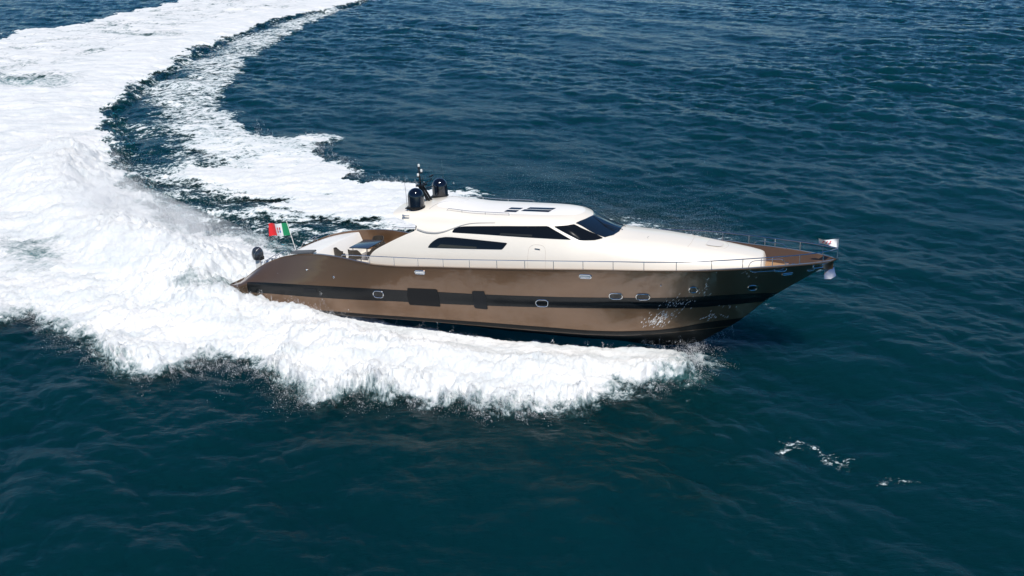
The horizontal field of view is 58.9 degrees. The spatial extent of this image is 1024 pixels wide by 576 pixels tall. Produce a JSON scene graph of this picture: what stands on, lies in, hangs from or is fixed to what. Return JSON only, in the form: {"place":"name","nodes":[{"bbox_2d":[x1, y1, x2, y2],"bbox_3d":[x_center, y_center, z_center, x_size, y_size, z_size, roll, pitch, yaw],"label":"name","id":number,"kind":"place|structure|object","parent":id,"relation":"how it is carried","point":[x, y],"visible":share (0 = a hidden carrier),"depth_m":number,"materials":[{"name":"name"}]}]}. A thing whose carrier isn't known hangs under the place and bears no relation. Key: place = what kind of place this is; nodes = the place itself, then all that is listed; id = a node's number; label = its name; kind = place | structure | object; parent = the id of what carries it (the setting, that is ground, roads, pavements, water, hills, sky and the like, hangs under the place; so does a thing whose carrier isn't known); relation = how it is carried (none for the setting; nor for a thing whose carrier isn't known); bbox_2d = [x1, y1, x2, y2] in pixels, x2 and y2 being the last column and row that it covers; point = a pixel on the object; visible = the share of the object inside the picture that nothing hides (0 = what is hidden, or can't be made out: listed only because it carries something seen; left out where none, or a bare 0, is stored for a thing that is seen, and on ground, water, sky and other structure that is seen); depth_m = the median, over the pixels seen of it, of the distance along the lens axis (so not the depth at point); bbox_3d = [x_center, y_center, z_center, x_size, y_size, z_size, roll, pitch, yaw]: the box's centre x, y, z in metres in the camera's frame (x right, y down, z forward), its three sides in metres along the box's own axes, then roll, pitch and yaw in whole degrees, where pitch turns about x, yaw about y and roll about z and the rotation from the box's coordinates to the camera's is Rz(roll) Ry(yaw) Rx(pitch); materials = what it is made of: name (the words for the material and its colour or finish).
{"place":"outdoors","nodes":[
{"label":"outdoors","id":0,"kind":"place"},
{"bbox_2d":[2,101,761,424],"bbox_3d":[-16.684,-8.847,58.348,67.334,10.343,37.021,17,29,34],"label":"spray","id":1,"kind":"object","parent":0,"point":[183,221],"visible":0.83,"depth_m":53.95,"materials":[{"name":"white liquid"}]},
{"bbox_2d":[0,0,1023,575],"bbox_3d":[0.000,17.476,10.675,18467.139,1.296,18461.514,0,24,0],"label":"sea","id":2,"kind":"structure","parent":0,"point":[882,140],"depth_m":43.99,"materials":[{"name":"liquid"}]},
{"bbox_2d":[0,0,728,414],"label":"wake foam","id":3,"kind":"object","parent":2,"relation":"on","point":[150,318],"visible":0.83,"depth_m":54.70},
{"bbox_2d":[224,160,839,344],"bbox_3d":[-0.599,-1.841,45.937,32.260,8.826,6.844,3,17,17],"label":"motor yacht","id":4,"kind":"object","parent":2,"relation":"on","point":[567,270],"visible":0.99,"depth_m":43.08,"materials":[{"name":"brown metal"}]},
{"bbox_2d":[251,247,263,268],"bbox_3d":[-13.771,-1.260,49.308,0.630,2.030,0.647,3,17,17],"label":"outboard motor","id":5,"kind":"object","parent":4,"relation":"on","point":[257,253],"visible":0.78,"depth_m":48.95,"materials":[{"name":"grey"}]},
{"bbox_2d":[269,223,289,235],"bbox_3d":[-12.669,-3.204,49.491,1.382,0.859,0.231,6,24,13],"label":"ensign","id":6,"kind":"object","parent":4,"relation":"attached to","point":[281,229],"visible":1,"depth_m":49.45,"materials":[{"name":"multicoloured fabric"}]},
{"bbox_2d":[333,247,345,257],"bbox_3d":[-9.145,-1.708,48.133,0.588,0.862,0.714,-9,18,-21],"label":"cockpit chair","id":7,"kind":"object","parent":4,"relation":"on","point":[337,252],"visible":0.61,"depth_m":47.81,"materials":[{"name":"brown wicker"}]},
{"bbox_2d":[348,249,361,260],"bbox_3d":[-8.306,-1.637,47.787,0.714,0.862,0.588,6,18,27],"label":"cockpit chair","id":8,"kind":"object","parent":4,"relation":"on","point":[353,252],"visible":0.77,"depth_m":47.52,"materials":[{"name":"brown wicker"}]},
{"bbox_2d":[349,239,382,258],"bbox_3d":[-7.862,-2.014,49.130,1.120,0.792,1.850,3,17,17],"label":"dining table","id":9,"kind":"object","parent":4,"relation":"on","point":[366,244],"visible":0.78,"depth_m":48.87,"materials":[{"name":"blue glass"}]},
{"bbox_2d":[367,245,378,258],"bbox_3d":[-7.342,-1.810,48.256,0.588,0.862,0.714,3,17,17],"label":"cockpit chair","id":10,"kind":"object","parent":4,"relation":"on","point":[369,253],"visible":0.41,"depth_m":47.92,"materials":[{"name":"brown wicker"}]},
{"bbox_2d":[372,235,383,246],"bbox_3d":[-7.433,-2.450,50.439,0.714,0.862,0.588,3,17,17],"label":"cockpit chair","id":11,"kind":"object","parent":4,"relation":"on","point":[378,237],"visible":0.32,"depth_m":50.52,"materials":[{"name":"brown wicker"}]},
{"bbox_2d":[816,267,835,278],"bbox_3d":[14.296,-0.792,41.383,0.974,0.714,0.546,3,17,17],"label":"anchor","id":12,"kind":"object","parent":4,"relation":"hanging from","point":[830,274],"visible":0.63,"depth_m":41.24,"materials":[{"name":"silver metal"}]},
{"bbox_2d":[819,239,838,247],"bbox_3d":[14.307,-2.045,41.002,0.879,0.437,0.227,7,25,16],"label":"bow flag","id":13,"kind":"object","parent":4,"relation":"attached to","point":[833,242],"visible":1,"depth_m":40.98,"materials":[{"name":"white fabric"}]},
{"bbox_2d":[775,441,847,464],"bbox_3d":[12.130,6.630,36.150,3.351,0.205,1.506,14,27,28],"label":"whitecap","id":14,"kind":"object","parent":2,"relation":"on","point":[811,446],"visible":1,"depth_m":36.39,"materials":[{"name":"liquid"}]}
]}

